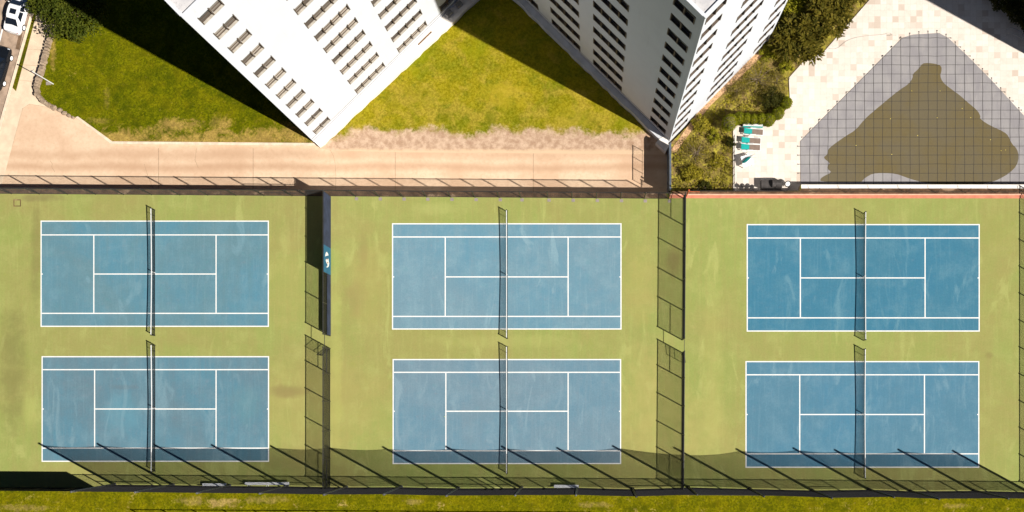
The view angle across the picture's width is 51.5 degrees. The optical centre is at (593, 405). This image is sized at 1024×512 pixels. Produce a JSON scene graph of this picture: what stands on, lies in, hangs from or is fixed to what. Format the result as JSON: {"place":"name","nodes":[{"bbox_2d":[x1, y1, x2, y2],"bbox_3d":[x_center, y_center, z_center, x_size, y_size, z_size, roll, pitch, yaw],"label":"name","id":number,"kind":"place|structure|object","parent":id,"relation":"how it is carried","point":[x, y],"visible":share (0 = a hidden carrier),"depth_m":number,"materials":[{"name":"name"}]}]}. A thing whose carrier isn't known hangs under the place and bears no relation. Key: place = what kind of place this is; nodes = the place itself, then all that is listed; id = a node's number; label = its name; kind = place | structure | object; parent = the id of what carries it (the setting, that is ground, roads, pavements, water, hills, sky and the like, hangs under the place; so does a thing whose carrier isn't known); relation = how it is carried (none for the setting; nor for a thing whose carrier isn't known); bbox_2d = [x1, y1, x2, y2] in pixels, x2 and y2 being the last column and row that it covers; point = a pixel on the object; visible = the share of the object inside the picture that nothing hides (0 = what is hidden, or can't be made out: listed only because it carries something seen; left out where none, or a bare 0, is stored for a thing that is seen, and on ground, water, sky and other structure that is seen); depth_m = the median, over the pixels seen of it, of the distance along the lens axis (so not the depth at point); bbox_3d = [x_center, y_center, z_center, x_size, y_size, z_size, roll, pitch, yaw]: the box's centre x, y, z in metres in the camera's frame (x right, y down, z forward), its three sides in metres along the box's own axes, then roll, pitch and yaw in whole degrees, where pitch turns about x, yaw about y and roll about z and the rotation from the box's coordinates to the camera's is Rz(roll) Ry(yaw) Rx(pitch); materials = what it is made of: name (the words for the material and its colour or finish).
{"place":"outdoors","nodes":[
{"label":"outdoors","id":0,"kind":"place"},
{"bbox_2d":[0,0,30,117],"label":"street","id":1,"kind":"structure","parent":0,"point":[8,40],"depth_m":112.12,"materials":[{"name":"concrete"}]},
{"bbox_2d":[0,46,12,90],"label":"parked car","id":2,"kind":"object","parent":1,"relation":"on","point":[6,56],"visible":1,"depth_m":111.29,"materials":[{"name":"black paint"}]},
{"bbox_2d":[4,0,28,35],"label":"parked car","id":3,"kind":"object","parent":1,"relation":"on","point":[16,17],"visible":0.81,"depth_m":111.03,"materials":[{"name":"white paint"}]},
{"bbox_2d":[0,13,55,186],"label":"sidewalk","id":4,"kind":"structure","parent":0,"point":[22,96],"depth_m":112.00,"materials":[{"name":"concrete"}]},
{"bbox_2d":[0,13,32,130],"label":"street kerb","id":5,"kind":"structure","parent":4,"relation":"on","point":[15,72],"depth_m":111.97,"materials":[{"name":"concrete"}]},
{"bbox_2d":[12,11,35,90],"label":"verge","id":6,"kind":"structure","parent":4,"relation":"on","point":[17,77],"depth_m":111.98,"materials":[{"name":"green plant"}]},
{"bbox_2d":[24,0,74,14],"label":"street tree","id":7,"kind":"object","parent":4,"relation":"on","point":[31,3],"visible":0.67,"depth_m":108.97,"materials":[{"name":"green plant"}]},
{"bbox_2d":[40,0,313,142],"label":"lawn","id":8,"kind":"structure","parent":0,"point":[149,70],"depth_m":111.93,"materials":[{"name":"green plant"}]},
{"bbox_2d":[33,26,55,108],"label":"stone wall","id":9,"kind":"structure","parent":8,"relation":"on","point":[42,66],"depth_m":111.39,"materials":[{"name":"beige stone"}]},
{"bbox_2d":[32,0,110,43],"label":"street tree","id":10,"kind":"object","parent":8,"relation":"on","point":[64,16],"visible":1,"depth_m":108.55,"materials":[{"name":"green plant"}]},
{"bbox_2d":[76,116,316,145],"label":"lawn kerb","id":11,"kind":"structure","parent":8,"relation":"on","point":[195,143],"depth_m":111.85,"materials":[{"name":"concrete"}]},
{"bbox_2d":[1,104,674,191],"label":"driveway","id":12,"kind":"structure","parent":0,"point":[51,148],"depth_m":112.00,"materials":[{"name":"concrete"}]},
{"bbox_2d":[667,142,670,191],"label":"retaining wall","id":13,"kind":"structure","parent":12,"relation":"on","point":[669,169],"depth_m":109.10,"materials":[{"name":"concrete"}]},
{"bbox_2d":[319,0,669,154],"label":"courtyard lawn","id":14,"kind":"structure","parent":0,"point":[495,76],"depth_m":111.98,"materials":[{"name":"green plant"}]},
{"bbox_2d":[0,184,1023,511],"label":"field terrace","id":15,"kind":"structure","parent":0,"point":[168,502],"depth_m":110.00,"materials":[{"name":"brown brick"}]},
{"bbox_2d":[0,189,667,197],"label":"dirt strip","id":16,"kind":"object","parent":15,"relation":"on","point":[154,192],"visible":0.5,"depth_m":110.00,"materials":[{"name":"brown soil"}]},
{"bbox_2d":[0,194,1023,491],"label":"court surface","id":17,"kind":"object","parent":15,"relation":"on","point":[368,344],"visible":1,"depth_m":110.00,"materials":[{"name":"green plastic"}]},
{"bbox_2d":[41,221,268,326],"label":"tennis court","id":18,"kind":"object","parent":17,"relation":"on","point":[207,273],"visible":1,"depth_m":109.99,"materials":[{"name":"blue plastic"}]},
{"bbox_2d":[150,208,154,335],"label":"tennis net","id":19,"kind":"object","parent":18,"relation":"on","point":[152,210],"visible":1,"depth_m":109.29,"materials":[{"name":"fabric"}]},
{"bbox_2d":[42,356,268,461],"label":"tennis court","id":20,"kind":"object","parent":17,"relation":"on","point":[207,408],"visible":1,"depth_m":109.99,"materials":[{"name":"blue plastic"}]},
{"bbox_2d":[150,344,155,471],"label":"tennis net","id":21,"kind":"object","parent":20,"relation":"on","point":[152,399],"visible":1,"depth_m":109.25,"materials":[{"name":"fabric"}]},
{"bbox_2d":[245,482,288,486],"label":"bench","id":22,"kind":"object","parent":17,"relation":"on","point":[266,483],"visible":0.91,"depth_m":109.53,"materials":[{"name":"metal"}]},
{"bbox_2d":[316,190,330,488],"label":"court fence","id":23,"kind":"object","parent":17,"relation":"on","point":[326,311],"visible":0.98,"depth_m":108.44,"materials":[{"name":"black metal"}]},
{"bbox_2d":[0,187,670,202],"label":"court fence","id":24,"kind":"object","parent":17,"relation":"on","point":[127,191],"visible":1,"depth_m":108.26,"materials":[{"name":"black metal"}]},
{"bbox_2d":[0,487,765,495],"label":"court fence","id":25,"kind":"object","parent":17,"relation":"on","point":[32,489],"visible":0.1,"depth_m":107.59,"materials":[{"name":"black metal"}]},
{"bbox_2d":[392,223,621,329],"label":"tennis court","id":26,"kind":"object","parent":17,"relation":"on","point":[452,276],"visible":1,"depth_m":109.99,"materials":[{"name":"blue plastic"}]},
{"bbox_2d":[506,209,507,338],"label":"tennis net","id":27,"kind":"object","parent":26,"relation":"on","point":[506,274],"visible":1,"depth_m":109.09,"materials":[{"name":"fabric"}]},
{"bbox_2d":[393,359,620,463],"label":"tennis court","id":28,"kind":"object","parent":17,"relation":"on","point":[564,411],"visible":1,"depth_m":109.99,"materials":[{"name":"blue plastic"}]},
{"bbox_2d":[506,346,507,473],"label":"tennis net","id":29,"kind":"object","parent":28,"relation":"on","point":[506,409],"visible":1,"depth_m":109.16,"materials":[{"name":"fabric"}]},
{"bbox_2d":[70,483,1023,499],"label":"ball stop net","id":30,"kind":"object","parent":17,"relation":"on","point":[521,490],"visible":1,"depth_m":105.41,"materials":[{"name":"fabric"}]},
{"bbox_2d":[681,192,685,489],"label":"court fence","id":31,"kind":"object","parent":17,"relation":"on","point":[683,338],"visible":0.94,"depth_m":108.15,"materials":[{"name":"black metal"}]},
{"bbox_2d":[745,361,978,467],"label":"tennis court","id":32,"kind":"object","parent":17,"relation":"on","point":[809,414],"visible":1,"depth_m":109.99,"materials":[{"name":"blue plastic"}]},
{"bbox_2d":[862,348,865,478],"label":"tennis net","id":33,"kind":"object","parent":32,"relation":"on","point":[864,413],"visible":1,"depth_m":109.55,"materials":[{"name":"fabric"}]},
{"bbox_2d":[747,224,979,331],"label":"tennis court","id":34,"kind":"object","parent":17,"relation":"on","point":[809,277],"visible":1,"depth_m":109.99,"materials":[{"name":"blue plastic"}]},
{"bbox_2d":[863,211,866,340],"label":"tennis net","id":35,"kind":"object","parent":34,"relation":"on","point":[864,275],"visible":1,"depth_m":109.67,"materials":[{"name":"fabric"}]},
{"bbox_2d":[669,195,1023,197],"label":"coral path","id":36,"kind":"structure","parent":15,"relation":"on","point":[849,196],"depth_m":109.95,"materials":[{"name":"paint"}]},
{"bbox_2d":[671,194,1023,194],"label":"kerb","id":37,"kind":"structure","parent":15,"relation":"on","point":[849,194],"depth_m":109.84,"materials":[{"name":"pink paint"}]},
{"bbox_2d":[672,189,1023,193],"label":"bare strip","id":38,"kind":"object","parent":15,"relation":"on","point":[808,191],"visible":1,"depth_m":109.99,"materials":[{"name":"brown soil"}]},
{"bbox_2d":[687,188,1023,192],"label":"guard rail","id":39,"kind":"object","parent":38,"relation":"on","point":[859,191],"visible":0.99,"depth_m":109.39,"materials":[{"name":"black metal"}]},
{"bbox_2d":[801,185,1023,188],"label":"coping","id":40,"kind":"object","parent":15,"relation":"on","point":[912,186],"visible":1,"depth_m":109.97,"materials":[{"name":"white concrete"}]},
{"bbox_2d":[671,36,775,151],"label":"garden path","id":41,"kind":"structure","parent":0,"point":[718,94],"depth_m":111.24,"materials":[{"name":"beige concrete"}]},
{"bbox_2d":[675,0,806,137],"bbox_3d":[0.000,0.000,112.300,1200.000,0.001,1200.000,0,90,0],"label":"ground","id":42,"kind":"structure","parent":0,"point":[782,15],"depth_m":112.30,"materials":[{"name":"green plant"}]},
{"bbox_2d":[165,0,478,147],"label":"apartment tower","id":43,"kind":"structure","parent":42,"relation":"on","point":[320,73],"depth_m":98.08,"materials":[{"name":"white paint"}]},
{"bbox_2d":[198,0,224,24],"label":"window","id":44,"kind":"structure","parent":43,"relation":"in","point":[218,4],"depth_m":78.34,"materials":[{"name":"grey glass"}]},
{"bbox_2d":[213,14,238,39],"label":"window","id":45,"kind":"structure","parent":43,"relation":"in","point":[233,20],"depth_m":81.50,"materials":[{"name":"beige glass"}]},
{"bbox_2d":[227,29,251,53],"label":"window","id":46,"kind":"structure","parent":43,"relation":"in","point":[245,36],"depth_m":84.68,"materials":[{"name":"beige glass"}]},
{"bbox_2d":[241,43,263,65],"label":"window","id":47,"kind":"structure","parent":43,"relation":"in","point":[259,47],"depth_m":87.84,"materials":[{"name":"brown metal"}]},
{"bbox_2d":[253,56,275,77],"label":"window","id":48,"kind":"structure","parent":43,"relation":"in","point":[270,61],"depth_m":91.03,"materials":[{"name":"brown metal"}]},
{"bbox_2d":[265,68,285,88],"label":"window","id":49,"kind":"structure","parent":43,"relation":"in","point":[278,75],"depth_m":94.24,"materials":[{"name":"beige glass"}]},
{"bbox_2d":[276,79,295,98],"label":"window","id":50,"kind":"structure","parent":43,"relation":"in","point":[286,88],"depth_m":97.40,"materials":[{"name":"beige glass"}]},
{"bbox_2d":[294,0,313,14],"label":"window","id":51,"kind":"structure","parent":43,"relation":"in","point":[301,6],"depth_m":87.86,"materials":[{"name":"beige glass"}]},
{"bbox_2d":[304,0,337,28],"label":"window","id":52,"kind":"structure","parent":43,"relation":"in","point":[329,3],"depth_m":91.07,"materials":[{"name":"beige glass"}]},
{"bbox_2d":[314,4,350,40],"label":"window","id":53,"kind":"structure","parent":43,"relation":"in","point":[346,9],"depth_m":94.22,"materials":[{"name":"beige glass"}]},
{"bbox_2d":[323,17,358,52],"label":"window","id":54,"kind":"structure","parent":43,"relation":"in","point":[354,22],"depth_m":97.40,"materials":[{"name":"beige glass"}]},
{"bbox_2d":[332,29,365,63],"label":"window","id":55,"kind":"structure","parent":43,"relation":"in","point":[362,33],"depth_m":100.56,"materials":[{"name":"brown metal"}]},
{"bbox_2d":[340,41,372,74],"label":"window","id":56,"kind":"structure","parent":43,"relation":"in","point":[369,45],"depth_m":103.73,"materials":[{"name":"brown metal"}]},
{"bbox_2d":[347,52,378,84],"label":"window","id":57,"kind":"structure","parent":43,"relation":"in","point":[375,56],"depth_m":106.89,"materials":[{"name":"brown metal"}]},
{"bbox_2d":[355,62,385,93],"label":"window","id":58,"kind":"structure","parent":43,"relation":"in","point":[364,83],"depth_m":110.07,"materials":[{"name":"beige glass"}]},
{"bbox_2d":[378,0,400,18],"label":"window","id":59,"kind":"structure","parent":43,"relation":"in","point":[393,3],"depth_m":100.56,"materials":[{"name":"grey glass"}]},
{"bbox_2d":[385,0,416,31],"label":"window","id":60,"kind":"structure","parent":43,"relation":"in","point":[413,2],"depth_m":103.73,"materials":[{"name":"grey glass"}]},
{"bbox_2d":[391,9,421,42],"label":"window","id":61,"kind":"structure","parent":43,"relation":"in","point":[419,13],"depth_m":106.89,"materials":[{"name":"brown metal"}]},
{"bbox_2d":[397,21,426,52],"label":"window","id":62,"kind":"structure","parent":43,"relation":"in","point":[412,36],"depth_m":110.07,"materials":[{"name":"brown metal"}]},
{"bbox_2d":[513,0,787,153],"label":"apartment tower","id":63,"kind":"structure","parent":42,"relation":"on","point":[663,72],"depth_m":97.43,"materials":[{"name":"white paint"}]},
{"bbox_2d":[549,0,579,28],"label":"window","id":64,"kind":"structure","parent":63,"relation":"in","point":[556,4],"depth_m":103.78,"materials":[{"name":"black glass"}]},
{"bbox_2d":[550,7,579,40],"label":"window","id":65,"kind":"structure","parent":63,"relation":"in","point":[553,12],"depth_m":106.92,"materials":[{"name":"black glass"}]},
{"bbox_2d":[551,19,579,50],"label":"window","id":66,"kind":"structure","parent":63,"relation":"in","point":[554,23],"depth_m":110.13,"materials":[{"name":"black glass"}]},
{"bbox_2d":[593,59,621,90],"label":"window","id":67,"kind":"structure","parent":63,"relation":"in","point":[595,63],"depth_m":110.13,"materials":[{"name":"black glass"}]},
{"bbox_2d":[593,49,622,81],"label":"window","id":68,"kind":"structure","parent":63,"relation":"in","point":[600,58],"depth_m":106.95,"materials":[{"name":"black glass"}]},
{"bbox_2d":[593,38,623,71],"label":"window","id":69,"kind":"structure","parent":63,"relation":"in","point":[595,42],"depth_m":103.78,"materials":[{"name":"black glass"}]},
{"bbox_2d":[593,26,624,61],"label":"window","id":70,"kind":"structure","parent":63,"relation":"in","point":[595,30],"depth_m":100.56,"materials":[{"name":"black glass"}]},
{"bbox_2d":[593,14,625,49],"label":"window","id":71,"kind":"structure","parent":63,"relation":"in","point":[595,18],"depth_m":97.42,"materials":[{"name":"black glass"}]},
{"bbox_2d":[593,0,626,38],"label":"window","id":72,"kind":"structure","parent":63,"relation":"in","point":[595,5],"depth_m":94.24,"materials":[{"name":"black glass"}]},
{"bbox_2d":[601,0,627,25],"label":"window","id":73,"kind":"structure","parent":63,"relation":"in","point":[622,17],"depth_m":91.10,"materials":[{"name":"black glass"}]},
{"bbox_2d":[662,55,680,77],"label":"window","id":74,"kind":"structure","parent":63,"relation":"in","point":[670,64],"depth_m":91.07,"materials":[{"name":"brown metal"}]},
{"bbox_2d":[664,42,684,65],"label":"window","id":75,"kind":"structure","parent":63,"relation":"in","point":[669,48],"depth_m":87.91,"materials":[{"name":"black glass"}]},
{"bbox_2d":[667,28,687,52],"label":"window","id":76,"kind":"structure","parent":63,"relation":"in","point":[669,32],"depth_m":84.75,"materials":[{"name":"black glass"}]},
{"bbox_2d":[670,13,691,38],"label":"window","id":77,"kind":"structure","parent":63,"relation":"in","point":[672,17],"depth_m":81.58,"materials":[{"name":"black glass"}]},
{"bbox_2d":[673,0,695,24],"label":"window","id":78,"kind":"structure","parent":63,"relation":"in","point":[677,3],"depth_m":78.42,"materials":[{"name":"black glass"}]},
{"bbox_2d":[670,0,868,191],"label":"garden bed","id":79,"kind":"object","parent":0,"point":[789,73],"visible":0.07,"depth_m":111.30,"materials":[{"name":"green plant"}]},
{"bbox_2d":[680,163,703,182],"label":"shrub","id":80,"kind":"object","parent":79,"relation":"on","point":[695,174],"visible":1,"depth_m":110.57,"materials":[{"name":"green plant"}]},
{"bbox_2d":[682,136,711,166],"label":"shrub","id":81,"kind":"object","parent":79,"relation":"on","point":[695,152],"visible":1,"depth_m":110.69,"materials":[{"name":"green plant"}]},
{"bbox_2d":[690,113,712,131],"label":"shrub","id":82,"kind":"object","parent":79,"relation":"on","point":[700,125],"visible":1,"depth_m":110.46,"materials":[{"name":"green plant"}]},
{"bbox_2d":[708,153,724,171],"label":"shrub","id":83,"kind":"object","parent":79,"relation":"on","point":[720,160],"visible":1,"depth_m":110.76,"materials":[{"name":"green plant"}]},
{"bbox_2d":[673,46,785,189],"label":"ground cover","id":84,"kind":"object","parent":79,"relation":"on","point":[722,132],"visible":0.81,"depth_m":111.12,"materials":[{"name":"green plant"}]},
{"bbox_2d":[721,114,737,132],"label":"clipped evergreen","id":85,"kind":"object","parent":79,"relation":"on","point":[729,123],"visible":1,"depth_m":108.84,"materials":[{"name":"green plant"}]},
{"bbox_2d":[726,80,748,100],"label":"shrub","id":86,"kind":"object","parent":79,"relation":"on","point":[736,91],"visible":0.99,"depth_m":110.75,"materials":[{"name":"green plant"}]},
{"bbox_2d":[736,59,778,100],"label":"bare tree","id":87,"kind":"object","parent":79,"relation":"on","point":[758,78],"visible":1,"depth_m":109.85,"materials":[{"name":"brown plant"}]},
{"bbox_2d":[758,41,775,62],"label":"shrub","id":88,"kind":"object","parent":79,"relation":"on","point":[769,53],"visible":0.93,"depth_m":110.66,"materials":[{"name":"green plant"}]},
{"bbox_2d":[763,113,775,127],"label":"clipped evergreen","id":89,"kind":"object","parent":79,"relation":"on","point":[770,120],"visible":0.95,"depth_m":109.87,"materials":[{"name":"green plant"}]},
{"bbox_2d":[760,84,784,109],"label":"shrub","id":90,"kind":"object","parent":79,"relation":"on","point":[768,99],"visible":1,"depth_m":110.14,"materials":[{"name":"green plant"}]},
{"bbox_2d":[766,70,788,91],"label":"bare tree","id":91,"kind":"object","parent":79,"relation":"on","point":[777,78],"visible":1,"depth_m":110.16,"materials":[{"name":"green plant"}]},
{"bbox_2d":[771,106,784,119],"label":"clipped evergreen","id":92,"kind":"object","parent":79,"relation":"on","point":[778,113],"visible":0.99,"depth_m":110.01,"materials":[{"name":"green plant"}]},
{"bbox_2d":[768,18,796,54],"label":"evergreen tree","id":93,"kind":"object","parent":79,"relation":"on","point":[777,36],"visible":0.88,"depth_m":108.87,"materials":[{"name":"green plant"}]},
{"bbox_2d":[779,59,794,73],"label":"shrub","id":94,"kind":"object","parent":79,"relation":"on","point":[787,66],"visible":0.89,"depth_m":110.56,"materials":[{"name":"green plant"}]},
{"bbox_2d":[782,0,806,16],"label":"shrub","id":95,"kind":"object","parent":79,"relation":"on","point":[797,7],"visible":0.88,"depth_m":109.87,"materials":[{"name":"green plant"}]},
{"bbox_2d":[777,11,829,65],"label":"evergreen tree","id":96,"kind":"object","parent":79,"relation":"on","point":[807,34],"visible":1,"depth_m":108.44,"materials":[{"name":"green plant"}]},
{"bbox_2d":[800,0,854,39],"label":"evergreen tree","id":97,"kind":"object","parent":79,"relation":"on","point":[825,12],"visible":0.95,"depth_m":108.49,"materials":[{"name":"green plant"}]},
{"bbox_2d":[990,0,1015,12],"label":"shrub","id":98,"kind":"object","parent":79,"relation":"on","point":[1003,5],"visible":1,"depth_m":110.22,"materials":[{"name":"green plant"}]},
{"bbox_2d":[1004,0,1023,26],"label":"shrub","id":99,"kind":"object","parent":79,"relation":"on","point":[1013,15],"visible":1,"depth_m":110.17,"materials":[{"name":"green plant"}]},
{"bbox_2d":[760,180,781,188],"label":"storage cabinet","id":100,"kind":"object","parent":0,"point":[770,184],"visible":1,"depth_m":110.42,"materials":[{"name":"plastic"}]},
{"bbox_2d":[733,0,1023,189],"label":"pool deck","id":101,"kind":"structure","parent":0,"point":[976,31],"depth_m":111.20,"materials":[{"name":"tile"}]},
{"bbox_2d":[740,143,760,151],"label":"sun lounger","id":102,"kind":"object","parent":101,"relation":"on","point":[751,147],"visible":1,"depth_m":110.86,"materials":[{"name":"brown fabric"}]},
{"bbox_2d":[741,136,760,143],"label":"sun lounger","id":103,"kind":"object","parent":101,"relation":"on","point":[751,140],"visible":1,"depth_m":110.86,"materials":[{"name":"fabric"}]},
{"bbox_2d":[743,127,763,135],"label":"sun lounger","id":104,"kind":"object","parent":101,"relation":"on","point":[753,131],"visible":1,"depth_m":110.86,"materials":[{"name":"fabric"}]},
{"bbox_2d":[797,30,1023,183],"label":"pool cover","id":105,"kind":"object","parent":101,"relation":"on","point":[890,73],"visible":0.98,"depth_m":111.15,"materials":[{"name":"grey fabric"}]},
{"bbox_2d":[820,63,1017,183],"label":"water","id":106,"kind":"structure","parent":0,"point":[995,158],"depth_m":111.14,"materials":[{"name":"brown liquid"}]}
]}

